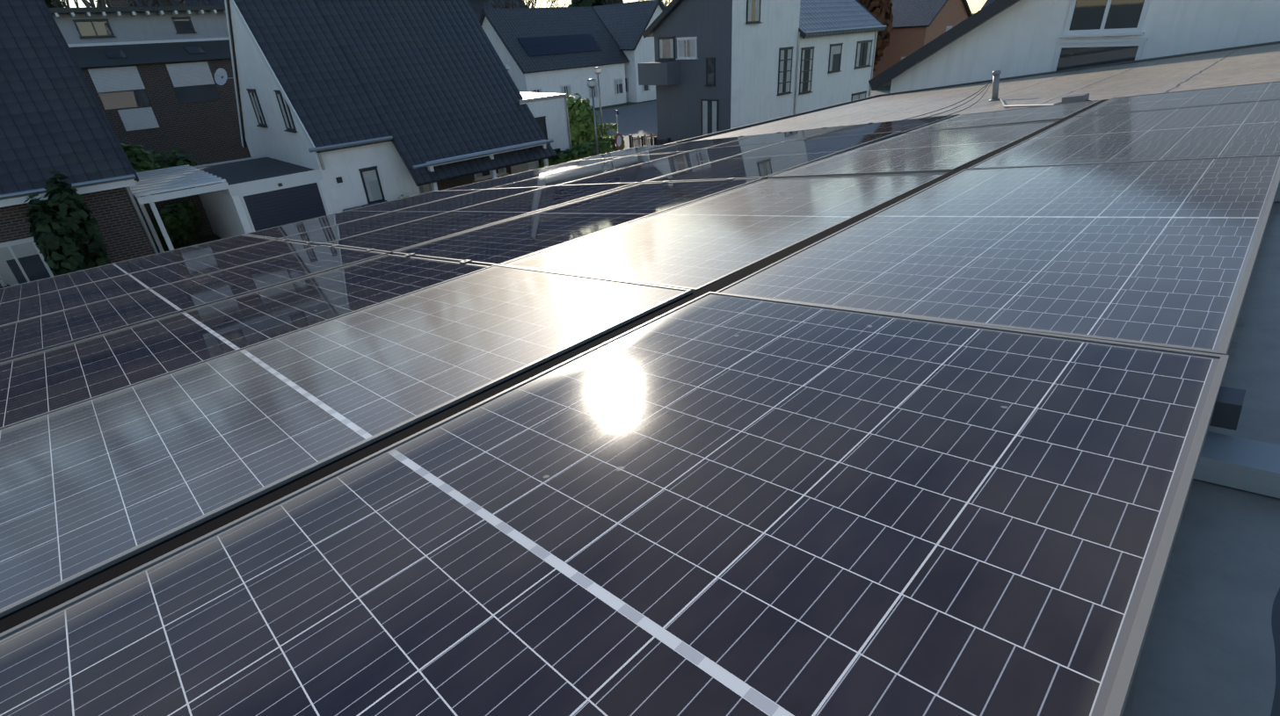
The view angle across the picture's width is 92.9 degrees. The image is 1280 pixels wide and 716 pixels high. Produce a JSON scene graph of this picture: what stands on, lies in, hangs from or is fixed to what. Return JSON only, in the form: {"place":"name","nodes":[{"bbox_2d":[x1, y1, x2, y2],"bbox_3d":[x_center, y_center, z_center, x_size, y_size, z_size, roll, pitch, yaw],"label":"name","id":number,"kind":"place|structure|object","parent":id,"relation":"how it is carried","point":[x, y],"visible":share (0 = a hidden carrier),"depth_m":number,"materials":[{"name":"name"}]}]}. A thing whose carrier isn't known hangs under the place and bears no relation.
{"place":"outdoors","nodes":[
{"label":"outdoors","id":0,"kind":"place"},
{"bbox_2d":[160,0,174,6],"bbox_3d":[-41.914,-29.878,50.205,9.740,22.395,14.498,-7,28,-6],"label":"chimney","id":1,"kind":"object","parent":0,"point":[167,3],"visible":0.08,"depth_m":49.13,"materials":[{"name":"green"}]},
{"bbox_2d":[60,0,987,13],"label":"sky","id":2,"kind":"structure","parent":0,"point":[974,5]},
{"bbox_2d":[481,16,626,108],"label":"house","id":3,"kind":"structure","parent":0,"point":[572,82],"depth_m":56.17,"materials":[{"name":"white paint"}]},
{"bbox_2d":[478,6,592,25],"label":"house roof","id":4,"kind":"structure","parent":3,"relation":"on","point":[481,18],"depth_m":54.89,"materials":[{"name":"grey tile"}]},
{"bbox_2d":[482,6,629,73],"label":"house roof","id":5,"kind":"structure","parent":3,"relation":"attached to","point":[510,27],"depth_m":55.95,"materials":[{"name":"grey tile"}]},
{"bbox_2d":[517,33,601,56],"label":"solar panel","id":6,"kind":"object","parent":5,"relation":"attached to","point":[550,45],"visible":0.92,"depth_m":55.71,"materials":[{"name":"glass"}]},
{"bbox_2d":[152,13,974,253],"bbox_3d":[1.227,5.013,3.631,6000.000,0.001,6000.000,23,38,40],"label":"terrain","id":7,"kind":"structure","parent":0,"point":[207,238],"depth_m":24.06,"materials":[{"name":"grey plant"}]},
{"bbox_2d":[43,0,64,7],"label":"tree","id":8,"kind":"object","parent":7,"relation":"on","point":[49,3],"visible":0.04,"depth_m":85.09,"materials":[{"name":"green plant"}]},
{"bbox_2d":[47,0,79,7],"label":"bare tree","id":9,"kind":"object","parent":7,"relation":"on","point":[63,3],"visible":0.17,"depth_m":69.52,"materials":[{"name":"brown plant"}]},
{"bbox_2d":[23,171,110,276],"bbox_3d":[-15.560,-3.110,16.686,1.422,3.866,1.472,23,38,40],"label":"shrub","id":10,"kind":"object","parent":7,"relation":"on","point":[64,229],"depth_m":16.25,"materials":[{"name":"green plant"}]},
{"bbox_2d":[0,174,158,287],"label":"brick house","id":11,"kind":"structure","parent":7,"relation":"on","point":[110,205],"depth_m":17.46,"materials":[{"name":"brown brick"}]},
{"bbox_2d":[0,0,138,200],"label":"roof","id":12,"kind":"structure","parent":11,"relation":"attached to","point":[53,118],"depth_m":17.31,"materials":[{"name":"black tile"}]},
{"bbox_2d":[96,0,106,7],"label":"bare tree","id":13,"kind":"object","parent":7,"relation":"on","point":[98,3],"visible":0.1,"depth_m":42.91,"materials":[{"name":"brown plant"}]},
{"bbox_2d":[81,0,135,7],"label":"bare tree","id":14,"kind":"object","parent":7,"relation":"on","point":[86,3],"visible":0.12,"depth_m":41.31,"materials":[{"name":"brown plant"}]},
{"bbox_2d":[93,0,184,7],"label":"bare tree","id":15,"kind":"object","parent":7,"relation":"on","point":[144,3],"visible":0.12,"depth_m":50.80,"materials":[{"name":"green plant"}]},
{"bbox_2d":[120,137,160,172],"bbox_3d":[-19.343,-6.397,23.335,1.608,3.811,2.359,23,38,40],"label":"shrub","id":16,"kind":"object","parent":7,"relation":"on","point":[145,164],"visible":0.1,"depth_m":23.04,"materials":[{"name":"green plant"}]},
{"bbox_2d":[48,0,251,165],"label":"house","id":17,"kind":"structure","parent":7,"relation":"on","point":[149,72],"depth_m":30.37,"materials":[{"name":"brick"}]},
{"bbox_2d":[122,142,198,168],"bbox_3d":[-19.091,-7.003,24.712,1.929,3.652,3.088,23,38,40],"label":"shrub","id":18,"kind":"object","parent":7,"relation":"on","point":[178,161],"visible":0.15,"depth_m":24.26,"materials":[{"name":"green plant"}]},
{"bbox_2d":[152,200,202,245],"bbox_3d":[-17.399,-5.072,22.957,0.991,1.622,1.741,12,32,27],"label":"bush","id":19,"kind":"object","parent":7,"relation":"on","point":[181,222],"visible":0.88,"depth_m":22.76,"materials":[{"name":"green plant"}]},
{"bbox_2d":[125,164,229,253],"bbox_3d":[-16.185,-4.963,21.426,5.630,2.720,2.470,23,38,40],"label":"carport","id":20,"kind":"object","parent":7,"relation":"on","point":[155,192],"visible":0.67,"depth_m":20.50,"materials":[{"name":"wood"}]},
{"bbox_2d":[172,0,200,6],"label":"bare tree","id":21,"kind":"object","parent":7,"relation":"on","point":[184,3],"visible":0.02,"depth_m":61.48,"materials":[{"name":"grey plant"}]},
{"bbox_2d":[192,154,333,239],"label":"garage","id":22,"kind":"structure","parent":7,"relation":"on","point":[262,192],"depth_m":21.47,"materials":[{"name":"grey paint"}]},
{"bbox_2d":[229,0,553,213],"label":"white house","id":23,"kind":"structure","parent":7,"relation":"on","point":[360,176],"depth_m":23.04,"materials":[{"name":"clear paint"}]},
{"bbox_2d":[225,0,247,147],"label":"roof trim","id":24,"kind":"structure","parent":23,"relation":"attached to","point":[236,69],"depth_m":24.11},
{"bbox_2d":[224,0,315,153],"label":"house verge boards","id":25,"kind":"object","parent":23,"relation":"attached to","point":[273,76],"visible":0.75,"depth_m":21.29,"materials":[{"name":"white wood"}]},
{"bbox_2d":[233,0,392,152],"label":"roof","id":26,"kind":"structure","parent":23,"relation":"attached to","point":[324,90],"depth_m":22.02,"materials":[{"name":"tile"}]},
{"bbox_2d":[314,0,555,186],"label":"roof","id":27,"kind":"structure","parent":23,"relation":"attached to","point":[435,79],"depth_m":24.60,"materials":[{"name":"tile"}]},
{"bbox_2d":[213,68,592,211],"bbox_3d":[-11.775,-10.475,23.213,22.000,10.250,6.888,-16,31,-22],"label":"roofscape clutter","id":28,"kind":"object","parent":7,"relation":"on","point":[219,73],"visible":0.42,"depth_m":24.15,"materials":[{"name":"silver metal"}]},
{"bbox_2d":[473,0,530,12],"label":"bare tree","id":29,"kind":"object","parent":7,"relation":"on","point":[506,5],"visible":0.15,"depth_m":69.06,"materials":[{"name":"brown plant"}]},
{"bbox_2d":[480,0,553,8],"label":"bare tree","id":30,"kind":"object","parent":7,"relation":"on","point":[525,3],"visible":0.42,"depth_m":76.23,"materials":[{"name":"brown plant"}]},
{"bbox_2d":[510,92,571,174],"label":"house","id":31,"kind":"structure","parent":7,"relation":"on","point":[549,112],"depth_m":28.04,"materials":[{"name":"white paint"}]},
{"bbox_2d":[525,0,556,7],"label":"bare tree","id":32,"kind":"object","parent":7,"relation":"on","point":[552,1],"visible":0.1,"depth_m":93.87,"materials":[{"name":"brown plant"}]},
{"bbox_2d":[538,152,568,168],"bbox_3d":[-3.860,-8.646,28.017,1.488,1.649,1.637,23,38,40],"label":"bush","id":33,"kind":"object","parent":7,"relation":"on","point":[556,161],"visible":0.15,"depth_m":27.46,"materials":[{"name":"green plant"}]},
{"bbox_2d":[539,0,581,7],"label":"bare tree","id":34,"kind":"object","parent":7,"relation":"on","point":[556,3],"visible":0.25,"depth_m":79.12,"materials":[{"name":"brown plant"}]},
{"bbox_2d":[547,135,625,166],"bbox_3d":[-2.455,-9.660,29.714,1.161,1.751,6.088,9,31,23],"label":"hedge","id":35,"kind":"object","parent":7,"relation":"on","point":[581,150],"visible":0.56,"depth_m":29.00,"materials":[{"name":"green plant"}]},
{"bbox_2d":[567,0,606,7],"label":"tree","id":36,"kind":"object","parent":7,"relation":"on","point":[584,3],"visible":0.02,"depth_m":78.72,"materials":[{"name":"green plant"}]},
{"bbox_2d":[586,78,598,155],"bbox_3d":[-1.842,-9.268,25.719,0.425,4.660,0.425,23,38,40],"label":"street lamp","id":37,"kind":"object","parent":7,"relation":"on","point":[592,83],"visible":0.77,"depth_m":25.04,"materials":[{"name":"silver metal"}]},
{"bbox_2d":[594,66,603,137],"bbox_3d":[-2.193,-13.789,34.204,0.425,4.660,0.425,23,38,40],"label":"street lamp","id":38,"kind":"object","parent":7,"relation":"on","point":[597,70],"visible":0.75,"depth_m":33.69,"materials":[{"name":"silver metal"}]},
{"bbox_2d":[596,123,617,151],"bbox_3d":[-6.014,-14.619,39.404,12.717,1.777,1.048,23,38,40],"label":"tree","id":39,"kind":"object","parent":7,"relation":"on","point":[614,128],"visible":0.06,"depth_m":35.36,"materials":[{"name":"green plant"}]},
{"bbox_2d":[598,0,629,5],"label":"bare tree","id":40,"kind":"object","parent":7,"relation":"on","point":[615,1],"visible":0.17,"depth_m":79.89,"materials":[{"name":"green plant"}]},
{"bbox_2d":[614,109,618,131],"bbox_3d":[-1.196,-12.098,33.114,0.077,2.600,0.900,-10,29,-12],"label":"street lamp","id":41,"kind":"object","parent":7,"relation":"on","point":[616,112],"visible":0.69,"depth_m":32.68,"materials":[{"name":"grey metal"}]},
{"bbox_2d":[615,131,622,150],"bbox_3d":[-0.853,-8.241,25.869,0.081,2.600,0.599,9,31,23],"label":"road sign","id":42,"kind":"object","parent":7,"relation":"on","point":[618,141],"visible":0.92,"depth_m":25.39,"materials":[{"name":"grey"}]},
{"bbox_2d":[637,0,672,6],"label":"bare tree","id":43,"kind":"object","parent":7,"relation":"on","point":[664,3],"visible":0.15,"depth_m":116.68,"materials":[{"name":"brown plant"}]},
{"bbox_2d":[628,134,683,148],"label":"fence gate","id":44,"kind":"structure","parent":7,"relation":"on","point":[643,141],"depth_m":31.40,"materials":[{"name":"grey"}]},
{"bbox_2d":[637,0,800,145],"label":"house","id":45,"kind":"structure","parent":7,"relation":"on","point":[716,66],"depth_m":28.16,"materials":[{"name":"grey paint"}]},
{"bbox_2d":[641,0,683,38],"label":"roof trim","id":46,"kind":"structure","parent":45,"relation":"on","point":[665,14],"depth_m":27.98,"materials":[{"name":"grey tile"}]},
{"bbox_2d":[595,90,890,149],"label":"street pavements","id":47,"kind":"structure","parent":7,"relation":"on","point":[637,120],"depth_m":49.73,"materials":[{"name":"concrete"}]},
{"bbox_2d":[566,91,599,145],"bbox_3d":[-3.600,-12.183,32.427,2.650,3.684,3.007,23,38,40],"label":"hedge","id":48,"kind":"object","parent":47,"relation":"on","point":[580,114],"visible":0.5,"depth_m":31.55,"materials":[{"name":"green plant"}]},
{"bbox_2d":[637,131,657,145],"bbox_3d":[2.427,-13.581,37.155,0.070,1.000,8.320,23,38,40],"label":"garden fence","id":49,"kind":"object","parent":47,"relation":"on","point":[650,136],"visible":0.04,"depth_m":35.43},
{"bbox_2d":[795,25,886,114],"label":"modern house","id":50,"kind":"structure","parent":7,"relation":"on","point":[834,69],"depth_m":32.55,"materials":[{"name":"white paint"}]},
{"bbox_2d":[798,0,887,38],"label":"roof","id":51,"kind":"structure","parent":50,"relation":"on","point":[818,15],"depth_m":32.19,"materials":[{"name":"grey tile"}]},
{"bbox_2d":[857,0,893,71],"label":"tree","id":52,"kind":"object","parent":7,"relation":"on","point":[880,10],"visible":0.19,"depth_m":59.30,"materials":[{"name":"brown plant"}]},
{"bbox_2d":[889,0,1279,93],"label":"neighbour house","id":53,"kind":"structure","parent":7,"relation":"on","point":[1023,37],"depth_m":10.95,"materials":[{"name":"white paint"}]},
{"bbox_2d":[868,0,1019,90],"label":"roof trim","id":54,"kind":"structure","parent":53,"relation":"on","point":[958,31],"depth_m":12.35,"materials":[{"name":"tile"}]},
{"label":"house walls","id":55,"kind":"object","parent":7,"relation":"on","visible":0},
{"bbox_2d":[662,41,1279,715],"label":"roof","id":56,"kind":"structure","parent":55,"relation":"on","point":[1211,644],"depth_m":0.81,"materials":[{"name":"grey concrete"}]},
{"bbox_2d":[901,70,1001,120],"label":"roof vent cables","id":57,"kind":"object","parent":56,"relation":"on","point":[995,84],"visible":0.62,"depth_m":7.38,"materials":[{"name":"grey metal"}]},
{"bbox_2d":[999,93,1091,107],"bbox_3d":[1.366,-0.905,3.116,11.154,0.088,2.560,-28,28,-38],"label":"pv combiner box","id":58,"kind":"object","parent":56,"relation":"on","point":[1075,98],"visible":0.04,"depth_m":5.52,"materials":[{"name":"black plastic"}]},
{"bbox_2d":[608,0,623,4],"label":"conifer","id":59,"kind":"object","parent":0,"point":[610,2],"visible":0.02,"depth_m":109.22,"materials":[{"name":"green plant"}]},
{"bbox_2d":[623,4,662,102],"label":"house","id":60,"kind":"structure","parent":0,"point":[642,53],"depth_m":60.54,"materials":[{"name":"white paint"}]},
{"bbox_2d":[592,0,660,50],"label":"house roof","id":61,"kind":"structure","parent":60,"relation":"on","point":[626,25],"depth_m":60.46,"materials":[{"name":"grey tile"}]},
{"bbox_2d":[592,0,665,10],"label":"house roof","id":62,"kind":"structure","parent":60,"relation":"on","point":[662,6],"depth_m":60.57,"materials":[{"name":"grey tile"}]},
{"bbox_2d":[872,0,968,78],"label":"house","id":63,"kind":"structure","parent":0,"point":[905,42],"depth_m":64.81,"materials":[{"name":"red brick"}]},
{"bbox_2d":[888,0,948,28],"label":"house roof","id":64,"kind":"structure","parent":63,"relation":"on","point":[914,13],"depth_m":64.03,"materials":[{"name":"grey tile"}]},
{"bbox_2d":[961,0,972,16],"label":"house roof","id":65,"kind":"structure","parent":63,"relation":"on","point":[967,8],"depth_m":67.49,"materials":[{"name":"grey tile"}]},
{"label":"house","id":66,"kind":"object","parent":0,"visible":0},
{"bbox_2d":[125,0,225,7],"bbox_3d":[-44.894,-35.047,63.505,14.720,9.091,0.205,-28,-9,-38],"label":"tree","id":67,"kind":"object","parent":66,"relation":"attached to","point":[192,3],"depth_m":63.40,"materials":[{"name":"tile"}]},
{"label":"house","id":68,"kind":"object","parent":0,"visible":0},
{"bbox_2d":[981,0,995,8],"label":"house roof","id":69,"kind":"structure","parent":68,"relation":"on","point":[987,3],"depth_m":76.66,"materials":[{"name":"tile"}]},
{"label":"house","id":70,"kind":"object","parent":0,"visible":0},
{"bbox_2d":[466,0,525,20],"bbox_3d":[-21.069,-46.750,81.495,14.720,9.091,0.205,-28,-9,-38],"label":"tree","id":71,"kind":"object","parent":70,"relation":"attached to","point":[475,4],"depth_m":81.89,"materials":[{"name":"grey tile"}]},
{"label":"mounting rails","id":72,"kind":"object","parent":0,"visible":0},
{"bbox_2d":[0,234,274,303],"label":"solar panel","id":73,"kind":"object","parent":72,"relation":"on","point":[40,287],"visible":0.74,"depth_m":4.44,"materials":[{"name":"black glass"}]},
{"bbox_2d":[0,240,316,326],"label":"solar panel","id":74,"kind":"object","parent":72,"relation":"on","point":[28,308],"visible":0.58,"depth_m":3.70,"materials":[{"name":"black glass"}]},
{"bbox_2d":[0,245,386,361],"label":"solar panel","id":75,"kind":"object","parent":72,"relation":"on","point":[18,338],"visible":0.74,"depth_m":2.94,"materials":[{"name":"black glass"}]},
{"bbox_2d":[0,254,488,428],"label":"solar panel","id":76,"kind":"object","parent":72,"relation":"on","point":[43,381],"visible":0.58,"depth_m":2.19,"materials":[{"name":"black glass"}]},
{"bbox_2d":[0,264,691,618],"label":"solar panel","id":77,"kind":"object","parent":72,"relation":"on","point":[95,484],"visible":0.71,"depth_m":1.37,"materials":[{"name":"black glass"}]},
{"bbox_2d":[244,189,483,239],"bbox_3d":[-2.478,-1.329,5.561,1.840,0.036,1.030,-28,29,-37],"label":"solar panel","id":78,"kind":"object","parent":72,"relation":"on","point":[327,221],"visible":0.58,"depth_m":5.46,"materials":[{"name":"black glass"}]},
{"bbox_2d":[278,186,546,246],"bbox_3d":[-1.747,-1.149,4.832,1.840,0.035,1.030,-28,28,-37],"label":"solar panel","id":79,"kind":"object","parent":72,"relation":"on","point":[320,236],"visible":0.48,"depth_m":4.73,"materials":[{"name":"black glass"}]},
{"bbox_2d":[323,181,638,254],"bbox_3d":[-1.017,-0.972,4.098,1.840,0.035,1.030,-28,29,-37],"label":"solar panel","id":80,"kind":"object","parent":72,"relation":"on","point":[388,240],"visible":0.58,"depth_m":3.96,"materials":[{"name":"black glass"}]},
{"bbox_2d":[442,156,625,190],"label":"solar panel","id":81,"kind":"object","parent":72,"relation":"on","point":[524,176],"visible":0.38,"depth_m":6.66,"materials":[{"name":"black glass"}]},
{"bbox_2d":[392,178,762,266],"bbox_3d":[-0.283,-0.787,3.370,1.840,0.037,1.030,-28,28,-38],"label":"solar panel","id":82,"kind":"object","parent":72,"relation":"on","point":[499,243],"visible":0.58,"depth_m":3.20,"materials":[{"name":"black glass"}]},
{"bbox_2d":[488,152,683,189],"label":"solar panel","id":83,"kind":"object","parent":72,"relation":"on","point":[577,173],"visible":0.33,"depth_m":5.90,"materials":[{"name":"black glass"}]},
{"bbox_2d":[247,116,931,263],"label":"module clamps","id":84,"kind":"object","parent":72,"relation":"attached to","point":[461,262],"visible":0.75,"depth_m":3.73,"materials":[{"name":"silver metal"}]},
{"bbox_2d":[0,291,1229,715],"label":"solar panel","id":85,"kind":"object","parent":72,"relation":"on","point":[716,505],"visible":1,"depth_m":0.74,"materials":[{"name":"black glass"}]},
{"bbox_2d":[569,142,683,161],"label":"solar panel","id":86,"kind":"object","parent":72,"relation":"on","point":[627,152],"visible":0.5,"depth_m":7.61,"materials":[{"name":"black glass"}]},
{"bbox_2d":[0,99,1279,633],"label":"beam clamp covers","id":87,"kind":"object","parent":72,"relation":"on","point":[1240,463],"visible":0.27,"depth_m":0.95,"materials":[{"name":"grey metal"}]},
{"bbox_2d":[557,141,782,185],"bbox_3d":[0.286,-1.662,5.233,1.840,0.037,1.030,-28,29,-37],"label":"solar panel","id":88,"kind":"object","parent":72,"relation":"on","point":[639,173],"visible":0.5,"depth_m":5.15,"materials":[{"name":"black glass"}]},
{"bbox_2d":[627,134,757,156],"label":"solar panel","id":89,"kind":"object","parent":72,"relation":"on","point":[687,146],"visible":0.54,"depth_m":6.84,"materials":[{"name":"black glass"}]},
{"bbox_2d":[500,172,947,292],"bbox_3d":[0.447,-0.604,2.638,1.840,0.036,1.030,-28,29,-38],"label":"solar panel","id":90,"kind":"object","parent":72,"relation":"on","point":[694,246],"visible":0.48,"depth_m":2.43,"materials":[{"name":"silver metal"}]},
{"bbox_2d":[641,130,901,183],"bbox_3d":[1.019,-1.483,4.501,1.840,0.036,1.030,-28,29,-37],"label":"solar panel","id":91,"kind":"object","parent":72,"relation":"on","point":[770,160],"visible":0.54,"depth_m":4.37,"materials":[{"name":"black glass"}]},
{"bbox_2d":[706,125,845,148],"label":"solar panel","id":92,"kind":"object","parent":72,"relation":"on","point":[781,136],"visible":0.42,"depth_m":6.13,"materials":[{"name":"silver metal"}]},
{"bbox_2d":[799,114,956,139],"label":"solar panel","id":93,"kind":"object","parent":72,"relation":"on","point":[903,126],"visible":0.52,"depth_m":5.41,"materials":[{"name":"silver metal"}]},
{"bbox_2d":[767,119,1060,179],"bbox_3d":[1.753,-1.293,3.772,1.840,0.035,1.030,-28,28,-38],"label":"solar panel","id":94,"kind":"object","parent":72,"relation":"on","point":[945,150],"visible":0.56,"depth_m":3.60,"materials":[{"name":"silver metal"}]},
{"bbox_2d":[715,154,1279,355],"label":"solar panel","id":95,"kind":"object","parent":72,"relation":"on","point":[1160,253],"visible":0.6,"depth_m":1.58,"materials":[{"name":"black glass"}]},
{"bbox_2d":[907,99,1102,132],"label":"solar panel","id":96,"kind":"object","parent":72,"relation":"on","point":[1036,114],"visible":0.6,"depth_m":4.61,"materials":[{"name":"grey glass"}]},
{"bbox_2d":[967,98,1279,168],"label":"solar panel","id":97,"kind":"object","parent":72,"relation":"on","point":[1239,129],"visible":0.68,"depth_m":2.85,"materials":[{"name":"grey glass"}]},
{"bbox_2d":[1074,80,1279,116],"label":"solar panel","id":98,"kind":"object","parent":72,"relation":"on","point":[1228,94],"visible":0.71,"depth_m":3.90,"materials":[{"name":"grey glass"}]}
]}

